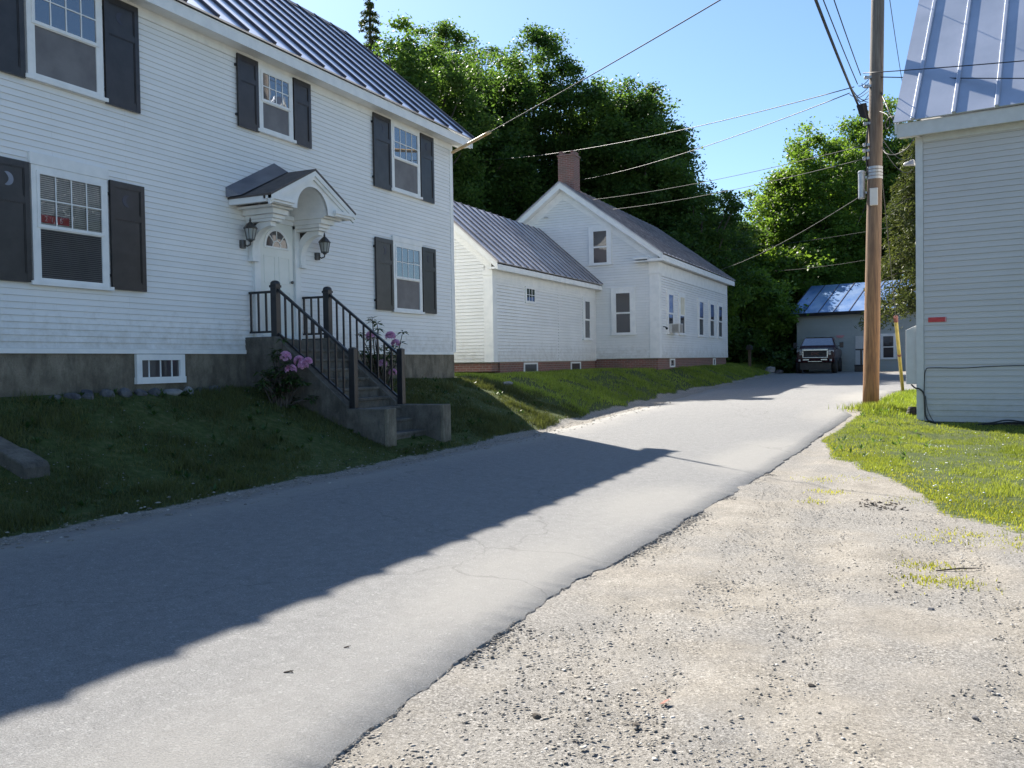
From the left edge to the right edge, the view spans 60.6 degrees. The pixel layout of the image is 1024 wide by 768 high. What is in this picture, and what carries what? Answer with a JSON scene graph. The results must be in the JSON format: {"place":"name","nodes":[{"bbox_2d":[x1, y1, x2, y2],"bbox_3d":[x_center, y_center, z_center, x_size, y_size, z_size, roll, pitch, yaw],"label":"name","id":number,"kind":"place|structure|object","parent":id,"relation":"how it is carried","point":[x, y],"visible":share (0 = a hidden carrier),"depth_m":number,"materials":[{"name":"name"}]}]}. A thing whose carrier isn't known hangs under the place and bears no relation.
{"place":"outdoors","nodes":[
{"label":"outdoors","id":0,"kind":"place"},
{"bbox_2d":[5,383,545,491],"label":"clover flowers","id":1,"kind":"object","parent":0,"point":[242,466],"visible":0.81,"depth_m":11.79,"materials":[{"name":"plant"}]},
{"bbox_2d":[0,375,585,536],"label":"bank grass","id":2,"kind":"structure","parent":0,"point":[491,426],"depth_m":11.66,"materials":[{"name":"plant"}]},
{"bbox_2d":[0,401,670,549],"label":"shoulder gravel","id":3,"kind":"structure","parent":0,"point":[92,524],"depth_m":10.78,"materials":[{"name":"stone"}]},
{"bbox_2d":[0,373,915,767],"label":"road","id":4,"kind":"structure","parent":0,"point":[178,639],"depth_m":6.47,"materials":[{"name":"asphalt"}]},
{"bbox_2d":[0,364,1023,767],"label":"ground","id":5,"kind":"structure","parent":0,"point":[862,638],"depth_m":5.68,"materials":[{"name":"gravel"}]},
{"bbox_2d":[0,436,49,478],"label":"retaining wall","id":6,"kind":"structure","parent":5,"relation":"on","point":[22,463],"depth_m":9.63,"materials":[{"name":"concrete"}]},
{"bbox_2d":[64,393,80,399],"bbox_3d":[-6.045,0.190,12.045,0.214,0.143,0.166,-1,1,-6],"label":"stone","id":7,"kind":"object","parent":5,"relation":"on","point":[72,395],"visible":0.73,"depth_m":11.99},
{"bbox_2d":[80,389,93,398],"bbox_3d":[-5.947,0.187,12.238,0.206,0.223,0.194,-2,1,-22],"label":"stone","id":8,"kind":"object","parent":5,"relation":"on","point":[86,394],"visible":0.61,"depth_m":12.20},
{"bbox_2d":[99,389,114,396],"bbox_3d":[-5.804,0.161,12.547,0.222,0.186,0.148,-2,2,-26],"label":"stone","id":9,"kind":"object","parent":5,"relation":"on","point":[107,392],"visible":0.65,"depth_m":12.51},
{"bbox_2d":[118,387,131,396],"bbox_3d":[-5.670,0.156,12.843,0.203,0.215,0.243,-2,2,-42],"label":"stone","id":10,"kind":"object","parent":5,"relation":"on","point":[125,392],"visible":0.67,"depth_m":12.76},
{"bbox_2d":[134,389,147,395],"bbox_3d":[-5.544,0.156,13.100,0.192,0.176,0.154,-2,2,-33],"label":"stone","id":11,"kind":"object","parent":5,"relation":"on","point":[139,392],"visible":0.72,"depth_m":13.04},
{"bbox_2d":[148,388,160,395],"bbox_3d":[-5.441,0.159,13.340,0.216,0.206,0.163,0,2,34],"label":"stone","id":12,"kind":"object","parent":5,"relation":"on","point":[154,391],"visible":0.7,"depth_m":13.28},
{"bbox_2d":[163,389,182,395],"bbox_3d":[-5.322,0.147,13.637,0.348,0.149,0.280,0,2,42],"label":"stone","id":13,"kind":"object","parent":5,"relation":"on","point":[174,391],"visible":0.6,"depth_m":13.56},
{"bbox_2d":[184,386,193,394],"bbox_3d":[-5.161,0.120,13.933,0.166,0.169,0.217,-2,2,-32],"label":"stone","id":14,"kind":"object","parent":5,"relation":"on","point":[187,388],"visible":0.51,"depth_m":13.90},
{"bbox_2d":[0,0,474,396],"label":"shuttered house","id":15,"kind":"structure","parent":5,"relation":"on","point":[194,172],"depth_m":14.41,"materials":[{"name":"white"}]},
{"bbox_2d":[41,214,69,225],"bbox_3d":[-6.245,-2.236,11.975,0.003,0.105,0.450,0,2,25],"label":"number card","id":16,"kind":"object","parent":15,"relation":"attached to","point":[52,220],"visible":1,"depth_m":11.97,"materials":[{"name":"paper"}]},
{"bbox_2d":[24,0,108,102],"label":"window","id":17,"kind":"structure","parent":15,"relation":"in","point":[64,38],"depth_m":12.14,"materials":[{"name":"white glass"}]},
{"bbox_2d":[26,151,114,290],"bbox_3d":[-6.133,-2.224,12.205,0.090,1.765,1.300,0,2,25],"label":"window","id":18,"kind":"structure","parent":15,"relation":"in","point":[76,255],"depth_m":12.18,"materials":[{"name":"white"}]},
{"bbox_2d":[134,354,186,383],"bbox_3d":[-5.462,-0.236,13.638,0.060,0.450,0.970,0,2,25],"label":"cellar window","id":19,"kind":"structure","parent":15,"relation":"in","point":[149,368],"depth_m":13.62,"materials":[{"name":"white glass"}]},
{"bbox_2d":[258,64,296,143],"bbox_3d":[-4.327,-5.113,16.050,0.090,1.195,1.040,0,2,25],"label":"window","id":20,"kind":"structure","parent":15,"relation":"in","point":[275,89],"depth_m":16.04,"materials":[{"name":"white glass"}]},
{"bbox_2d":[260,223,294,335],"bbox_3d":[-4.296,-1.920,16.082,0.087,2.060,0.920,0,2,25],"label":"front door","id":21,"kind":"structure","parent":15,"relation":"in","point":[276,244],"depth_m":16.12,"materials":[{"name":"white wood"}]},
{"bbox_2d":[391,120,422,199],"bbox_3d":[-2.431,-5.106,20.056,0.090,1.565,1.320,0,2,25],"label":"window","id":22,"kind":"structure","parent":15,"relation":"in","point":[405,141],"depth_m":20.05,"materials":[{"name":"white glass"}]},
{"bbox_2d":[391,235,424,314],"bbox_3d":[-2.388,-2.477,20.120,0.090,1.705,1.320,0,2,25],"label":"window","id":23,"kind":"structure","parent":15,"relation":"in","point":[407,253],"depth_m":20.10,"materials":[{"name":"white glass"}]},
{"bbox_2d":[490,0,720,131],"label":"overhead wire","id":24,"kind":"object","parent":15,"relation":"attached to","point":[612,62],"visible":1,"depth_m":16.12,"materials":[{"name":"metal"}]},
{"bbox_2d":[451,130,490,153],"bbox_3d":[-1.004,-5.814,21.120,0.075,0.131,1.947,-2,2,-30],"label":"line sleeve","id":25,"kind":"object","parent":24,"relation":"attached to","point":[471,142],"visible":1,"depth_m":21.04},
{"bbox_2d":[252,338,318,409],"bbox_3d":[-3.779,-0.157,14.580,1.116,1.208,0.974,-1,1,6],"label":"rhododendron","id":26,"kind":"object","parent":5,"relation":"on","point":[279,395],"visible":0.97,"depth_m":14.54,"materials":[{"name":"green plant"}]},
{"bbox_2d":[23,377,559,514],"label":"bank weeds","id":27,"kind":"object","parent":5,"relation":"on","point":[145,450],"visible":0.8,"depth_m":12.64,"materials":[{"name":"green plant"}]},
{"bbox_2d":[245,336,450,446],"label":"front steps","id":28,"kind":"structure","parent":5,"relation":"on","point":[380,414],"depth_m":15.22,"materials":[{"name":"concrete"}]},
{"bbox_2d":[248,280,358,408],"bbox_3d":[-3.601,-0.694,14.985,2.235,2.210,0.166,0,2,25],"label":"stair railing","id":29,"kind":"object","parent":28,"relation":"on","point":[275,291],"visible":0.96,"depth_m":14.92,"materials":[{"name":"black metal"}]},
{"bbox_2d":[302,286,405,403],"bbox_3d":[-2.977,-0.737,16.304,2.235,2.210,0.166,0,2,25],"label":"stair railing","id":30,"kind":"object","parent":28,"relation":"on","point":[328,297],"visible":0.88,"depth_m":16.19,"materials":[{"name":"black metal"}]},
{"bbox_2d":[358,0,385,59],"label":"spruce tree","id":31,"kind":"object","parent":5,"relation":"on","point":[369,12],"visible":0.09,"depth_m":75.43,"materials":[{"name":"green plant"}]},
{"bbox_2d":[355,316,408,388],"bbox_3d":[-2.576,-0.434,16.893,1.300,1.739,1.113,0,2,25],"label":"rhododendron","id":32,"kind":"object","parent":5,"relation":"on","point":[390,334],"visible":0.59,"depth_m":16.75,"materials":[{"name":"green plant"}]},
{"bbox_2d":[363,9,503,211],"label":"maple tree","id":33,"kind":"object","parent":5,"relation":"on","point":[452,89],"visible":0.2,"depth_m":43.55,"materials":[{"name":"green plant"}]},
{"bbox_2d":[399,16,513,113],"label":"maple tree","id":34,"kind":"object","parent":5,"relation":"on","point":[446,33],"visible":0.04,"depth_m":64.25,"materials":[{"name":"green plant"}]},
{"bbox_2d":[420,43,559,220],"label":"maple tree","id":35,"kind":"object","parent":5,"relation":"on","point":[513,137],"visible":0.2,"depth_m":50.90,"materials":[{"name":"green plant"}]},
{"bbox_2d":[477,18,604,216],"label":"maple tree","id":36,"kind":"object","parent":5,"relation":"on","point":[541,40],"visible":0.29,"depth_m":54.08,"materials":[{"name":"green plant"}]},
{"bbox_2d":[332,473,776,767],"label":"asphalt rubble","id":37,"kind":"object","parent":5,"relation":"on","point":[371,736],"visible":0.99,"depth_m":5.18,"materials":[{"name":"asphalt"}]},
{"bbox_2d":[453,150,735,373],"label":"gabled white house","id":38,"kind":"structure","parent":5,"relation":"on","point":[564,272],"depth_m":33.16,"materials":[{"name":"wood"}]},
{"bbox_2d":[524,286,535,303],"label":"window","id":39,"kind":"structure","parent":38,"relation":"in","point":[530,292],"depth_m":28.34,"materials":[{"name":"white glass"}]},
{"bbox_2d":[523,362,537,372],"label":"cellar window","id":40,"kind":"structure","parent":38,"relation":"in","point":[529,366],"depth_m":28.51,"materials":[{"name":"white glass"}]},
{"bbox_2d":[570,362,580,369],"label":"cellar window","id":41,"kind":"structure","parent":38,"relation":"in","point":[574,365],"depth_m":32.17,"materials":[{"name":"white glass"}]},
{"bbox_2d":[582,296,592,340],"bbox_3d":[2.837,-2.461,33.054,0.090,1.635,0.960,0,2,25],"label":"window","id":42,"kind":"structure","parent":38,"relation":"in","point":[586,301],"depth_m":32.99,"materials":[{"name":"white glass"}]},
{"bbox_2d":[587,225,612,265],"bbox_3d":[3.397,-5.335,33.810,1.020,1.505,0.090,0,2,25],"label":"window","id":43,"kind":"structure","parent":38,"relation":"in","point":[600,241],"depth_m":33.80,"materials":[{"name":"white glass"}]},
{"bbox_2d":[610,286,636,335],"bbox_3d":[4.243,-2.785,33.491,1.040,1.835,0.090,0,2,25],"label":"window","id":44,"kind":"structure","parent":38,"relation":"in","point":[622,298],"depth_m":33.48,"materials":[{"name":"white glass"}]},
{"bbox_2d":[666,290,675,334],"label":"window","id":45,"kind":"structure","parent":38,"relation":"in","point":[670,306],"depth_m":34.27,"materials":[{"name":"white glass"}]},
{"bbox_2d":[670,359,674,366],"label":"cellar window","id":46,"kind":"structure","parent":38,"relation":"in","point":[672,361],"depth_m":34.90,"materials":[{"name":"white glass"}]},
{"bbox_2d":[669,323,682,332],"bbox_3d":[6.420,-2.182,34.272,0.442,0.350,0.571,0,2,25],"label":"air conditioner","id":47,"kind":"object","parent":38,"relation":"attached to","point":[676,328],"visible":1,"depth_m":34.04,"materials":[{"name":"grey metal"}]},
{"bbox_2d":[678,293,686,335],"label":"window","id":48,"kind":"structure","parent":38,"relation":"in","point":[681,297],"depth_m":35.95,"materials":[{"name":"white glass"}]},
{"bbox_2d":[697,297,705,336],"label":"window","id":49,"kind":"structure","parent":38,"relation":"in","point":[701,332],"depth_m":38.86,"materials":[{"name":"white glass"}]},
{"bbox_2d":[708,300,715,337],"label":"window","id":50,"kind":"structure","parent":38,"relation":"in","point":[711,305],"depth_m":40.85,"materials":[{"name":"clear glass"}]},
{"bbox_2d":[717,302,723,338],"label":"window","id":51,"kind":"structure","parent":38,"relation":"in","point":[719,305],"depth_m":42.43,"materials":[{"name":"clear glass"}]},
{"bbox_2d":[524,72,714,232],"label":"maple tree","id":52,"kind":"object","parent":5,"relation":"on","point":[621,117],"visible":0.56,"depth_m":52.38,"materials":[{"name":"green plant"}]},
{"bbox_2d":[589,136,708,230],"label":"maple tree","id":53,"kind":"object","parent":5,"relation":"on","point":[638,166],"depth_m":58.16,"materials":[{"name":"green plant"}]},
{"bbox_2d":[621,175,767,310],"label":"maple tree","id":54,"kind":"object","parent":5,"relation":"on","point":[679,228],"visible":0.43,"depth_m":50.09,"materials":[{"name":"green plant"}]},
{"bbox_2d":[688,240,755,347],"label":"young maple","id":55,"kind":"object","parent":5,"relation":"on","point":[733,306],"visible":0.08,"depth_m":49.63,"materials":[{"name":"green plant"}]},
{"bbox_2d":[727,324,733,362],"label":"shrub","id":56,"kind":"object","parent":5,"relation":"on","point":[729,342],"depth_m":49.62,"materials":[{"name":"green plant"}]},
{"bbox_2d":[691,193,776,263],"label":"maple tree","id":57,"kind":"object","parent":5,"relation":"on","point":[750,228],"visible":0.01,"depth_m":58.82,"materials":[{"name":"green plant"}]},
{"bbox_2d":[709,209,763,257],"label":"maple tree","id":58,"kind":"object","parent":5,"relation":"on","point":[736,230],"visible":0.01,"depth_m":66.32,"materials":[{"name":"green plant"}]},
{"bbox_2d":[726,355,772,369],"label":"hillside grass","id":59,"kind":"structure","parent":5,"relation":"on","point":[756,364],"depth_m":51.26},
{"bbox_2d":[746,345,752,365],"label":"mailbox","id":60,"kind":"object","parent":5,"relation":"on","point":[749,348],"visible":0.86,"depth_m":47.84,"materials":[{"name":"black metal"}]},
{"bbox_2d":[726,323,775,364],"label":"shrub","id":61,"kind":"object","parent":5,"relation":"on","point":[741,340],"visible":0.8,"depth_m":50.98,"materials":[{"name":"green plant"}]},
{"bbox_2d":[727,266,808,347],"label":"young maple","id":62,"kind":"object","parent":5,"relation":"on","point":[771,298],"visible":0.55,"depth_m":52.69,"materials":[{"name":"green plant"}]},
{"bbox_2d":[765,366,774,372],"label":"stone","id":63,"kind":"object","parent":5,"relation":"on","point":[770,369],"visible":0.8,"depth_m":47.02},
{"bbox_2d":[766,348,808,372],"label":"shrub","id":64,"kind":"object","parent":5,"relation":"on","point":[779,361],"visible":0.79,"depth_m":47.91,"materials":[{"name":"green plant"}]},
{"bbox_2d":[747,243,844,342],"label":"young maple","id":65,"kind":"object","parent":5,"relation":"on","point":[774,263],"visible":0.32,"depth_m":56.92,"materials":[{"name":"green plant"}]},
{"bbox_2d":[738,116,898,291],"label":"maple tree","id":66,"kind":"object","parent":5,"relation":"on","point":[794,206],"visible":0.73,"depth_m":60.23,"materials":[{"name":"green plant"}]},
{"bbox_2d":[793,337,843,372],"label":"pickup truck","id":67,"kind":"object","parent":5,"relation":"on","point":[818,353],"visible":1,"depth_m":46.53,"materials":[{"name":"black paint"}]},
{"bbox_2d":[789,280,915,370],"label":"garage","id":68,"kind":"structure","parent":5,"relation":"on","point":[834,310],"depth_m":51.48,"materials":[{"name":"grey"}]},
{"bbox_2d":[855,336,863,364],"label":"side door","id":69,"kind":"structure","parent":68,"relation":"in","point":[859,340],"depth_m":50.79,"materials":[{"name":"white wood"}]},
{"bbox_2d":[880,333,897,358],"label":"window","id":70,"kind":"structure","parent":68,"relation":"in","point":[888,350],"depth_m":49.69,"materials":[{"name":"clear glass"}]},
{"bbox_2d":[854,365,862,371],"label":"crate","id":71,"kind":"object","parent":5,"relation":"on","point":[858,368],"visible":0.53,"depth_m":48.83,"materials":[{"name":"black metal"}]},
{"bbox_2d":[855,349,863,364],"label":"yard post","id":72,"kind":"object","parent":5,"relation":"on","point":[860,355],"visible":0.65,"depth_m":49.56,"materials":[{"name":"black metal"}]},
{"bbox_2d":[849,0,883,403],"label":"utility pole","id":73,"kind":"object","parent":5,"relation":"on","point":[873,192],"visible":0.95,"depth_m":21.58,"materials":[{"name":"brown wood"}]},
{"bbox_2d":[473,87,853,160],"bbox_3d":[3.190,-9.693,34.426,0.022,4.220,27.544,-2,2,-22],"label":"overhead wire","id":74,"kind":"object","parent":73,"relation":"attached to","point":[691,127],"visible":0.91,"depth_m":27.68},
{"bbox_2d":[553,93,849,183],"bbox_3d":[5.323,-9.507,36.712,0.023,3.972,30.627,-1,1,-11],"label":"overhead wire","id":75,"kind":"object","parent":73,"relation":"attached to","point":[728,138],"visible":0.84,"depth_m":27.77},
{"bbox_2d":[593,145,862,199],"bbox_3d":[6.063,-6.753,28.869,0.014,1.413,15.331,-1,1,-21],"label":"overhead wire","id":76,"kind":"object","parent":73,"relation":"attached to","point":[739,174],"visible":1,"depth_m":26.46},
{"bbox_2d":[618,159,862,208],"bbox_3d":[6.465,-6.393,28.905,0.015,1.348,15.130,-1,1,-18],"label":"overhead wire","id":77,"kind":"object","parent":73,"relation":"attached to","point":[749,186],"visible":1,"depth_m":26.39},
{"bbox_2d":[710,198,857,272],"bbox_3d":[9.311,-5.180,34.165,0.017,0.623,24.943,-1,1,3],"label":"overhead wire","id":78,"kind":"object","parent":73,"relation":"attached to","point":[793,236],"visible":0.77,"depth_m":28.03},
{"bbox_2d":[814,0,858,104],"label":"overhead wire","id":79,"kind":"object","parent":73,"relation":"attached to","point":[832,43],"visible":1,"depth_m":16.71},
{"bbox_2d":[823,0,857,84],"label":"overhead wire","id":80,"kind":"object","parent":73,"relation":"attached to","point":[839,40],"visible":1,"depth_m":18.12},
{"bbox_2d":[834,0,860,75],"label":"overhead wire","id":81,"kind":"object","parent":73,"relation":"attached to","point":[846,36],"visible":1,"depth_m":18.49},
{"bbox_2d":[881,92,893,120],"bbox_3d":[8.931,-6.517,20.824,0.176,1.294,1.590,-1,1,7],"label":"service cable","id":82,"kind":"object","parent":73,"relation":"attached to","point":[887,106],"visible":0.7,"depth_m":20.65,"materials":[{"name":"rubber"}]},
{"bbox_2d":[882,179,895,316],"bbox_3d":[10.595,-2.444,24.334,0.018,5.535,5.926,0,2,28],"label":"guy wire","id":83,"kind":"object","parent":73,"relation":"attached to","point":[888,245],"visible":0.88,"depth_m":23.12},
{"bbox_2d":[893,315,903,390],"bbox_3d":[11.461,-0.843,25.933,0.120,2.289,2.441,0,2,28],"label":"guy guard","id":84,"kind":"object","parent":83,"relation":"attached to","point":[899,351],"visible":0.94,"depth_m":25.79,"materials":[{"name":"yellow plastic"}]},
{"bbox_2d":[882,137,913,154],"bbox_3d":[9.028,-5.658,20.671,0.338,0.599,1.927,-1,1,-2],"label":"service cable","id":85,"kind":"object","parent":73,"relation":"attached to","point":[901,151],"visible":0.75,"depth_m":20.32,"materials":[{"name":"rubber"}]},
{"bbox_2d":[889,0,909,121],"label":"overhead wire","id":86,"kind":"object","parent":73,"relation":"attached to","point":[895,38],"visible":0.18,"depth_m":26.68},
{"bbox_2d":[881,77,1023,78],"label":"overhead wire","id":87,"kind":"object","parent":73,"relation":"attached to","point":[966,78],"visible":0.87,"depth_m":19.30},
{"bbox_2d":[828,400,908,413],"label":"grass","id":88,"kind":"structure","parent":5,"relation":"on","point":[859,407],"depth_m":21.07,"materials":[{"name":"plant"}]},
{"bbox_2d":[823,94,915,280],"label":"maple tree","id":89,"kind":"object","parent":5,"relation":"on","point":[857,131],"visible":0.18,"depth_m":62.89,"materials":[{"name":"green plant"}]},
{"bbox_2d":[831,405,931,459],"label":"broadleaf weeds","id":90,"kind":"object","parent":5,"relation":"on","point":[873,440],"visible":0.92,"depth_m":16.49,"materials":[{"name":"green plant"}]},
{"bbox_2d":[853,497,909,510],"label":"bark litter","id":91,"kind":"object","parent":5,"relation":"on","point":[876,505],"visible":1,"depth_m":9.94,"materials":[{"name":"wood"}]},
{"bbox_2d":[854,119,920,330],"bbox_3d":[17.857,-6.796,37.811,5.858,13.900,5.403,0,2,25],"label":"spruce tree","id":92,"kind":"object","parent":5,"relation":"on","point":[905,212],"visible":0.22,"depth_m":37.70,"materials":[{"name":"green plant"}]},
{"bbox_2d":[861,388,916,418],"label":"roadside grass","id":93,"kind":"structure","parent":5,"relation":"on","point":[909,396],"depth_m":22.55,"materials":[{"name":"plant"}]},
{"bbox_2d":[791,474,1023,594],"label":"gravel weeds","id":94,"kind":"object","parent":5,"relation":"on","point":[931,566],"visible":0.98,"depth_m":7.34,"materials":[{"name":"green plant"}]},
{"bbox_2d":[906,407,916,414],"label":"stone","id":95,"kind":"object","parent":5,"relation":"on","point":[912,410],"visible":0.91,"depth_m":20.41,"materials":[{"name":"grey stone"}]},
{"bbox_2d":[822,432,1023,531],"bbox_3d":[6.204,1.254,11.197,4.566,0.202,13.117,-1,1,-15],"label":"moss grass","id":96,"kind":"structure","parent":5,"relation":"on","point":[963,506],"depth_m":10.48,"materials":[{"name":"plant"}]},
{"bbox_2d":[847,409,1022,512],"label":"clover flowers","id":97,"kind":"object","parent":5,"relation":"on","point":[947,462],"visible":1,"depth_m":12.41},
{"bbox_2d":[893,0,1023,425],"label":"grey house","id":98,"kind":"structure","parent":5,"relation":"on","point":[968,161],"depth_m":19.44,"materials":[{"name":"siding"},{"name":"pale metal"},{"name":"painted wood"}]},
{"bbox_2d":[880,111,894,129],"bbox_3d":[8.801,-6.229,20.542,0.106,0.551,0.782,-1,1,-7],"label":"service cable","id":99,"kind":"object","parent":98,"relation":"attached to","point":[887,120],"visible":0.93,"depth_m":20.50,"materials":[{"name":"metal"}]},
{"bbox_2d":[863,60,1023,73],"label":"overhead wire","id":100,"kind":"object","parent":98,"relation":"attached to","point":[946,67],"visible":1,"depth_m":19.95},
{"bbox_2d":[910,384,1023,424],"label":"wall cable","id":101,"kind":"object","parent":98,"relation":"attached to","point":[921,390],"depth_m":19.75,"materials":[{"name":"rubber"}]},
{"bbox_2d":[924,365,1023,393],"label":"wall cable","id":102,"kind":"object","parent":98,"relation":"attached to","point":[966,367],"depth_m":19.33,"materials":[{"name":"metal"}]},
{"bbox_2d":[974,420,1023,424],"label":"wall cable","id":103,"kind":"object","parent":5,"relation":"on","point":[999,421],"depth_m":18.92,"materials":[{"name":"rubber"}]},
{"bbox_2d":[291,0,918,222],"label":"sky","id":104,"kind":"structure","parent":0,"point":[733,58],"materials":[{"name":"blue"}]},
{"bbox_2d":[454,362,770,415],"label":"lawn grass","id":105,"kind":"structure","parent":0,"point":[738,369],"depth_m":27.24,"materials":[{"name":"plant"}]},
{"bbox_2d":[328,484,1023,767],"bbox_3d":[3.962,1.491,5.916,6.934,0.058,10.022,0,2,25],"label":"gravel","id":106,"kind":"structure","parent":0,"point":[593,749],"depth_m":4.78,"materials":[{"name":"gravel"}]},
{"bbox_2d":[532,713,540,718],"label":"clod","id":107,"kind":"object","parent":106,"relation":"on","point":[536,715],"visible":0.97,"depth_m":4.22,"materials":[{"name":"soil"}]},
{"bbox_2d":[632,722,639,729],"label":"clod","id":108,"kind":"object","parent":106,"relation":"on","point":[636,724],"visible":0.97,"depth_m":4.07,"materials":[{"name":"stone"}]},
{"bbox_2d":[936,568,979,570],"bbox_3d":[3.565,1.481,7.008,0.368,0.023,0.016,-1,1,-4],"label":"twig","id":109,"kind":"object","parent":106,"relation":"on","point":[955,569],"visible":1,"depth_m":7.00,"materials":[{"name":"wood"}]},
{"bbox_2d":[720,227,888,250],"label":"overhead wire","id":110,"kind":"object","parent":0,"point":[795,242],"visible":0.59,"depth_m":44.75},
{"bbox_2d":[822,405,1023,539],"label":"verge grass","id":111,"kind":"structure","parent":0,"point":[998,490],"depth_m":14.51,"materials":[{"name":"plant"}]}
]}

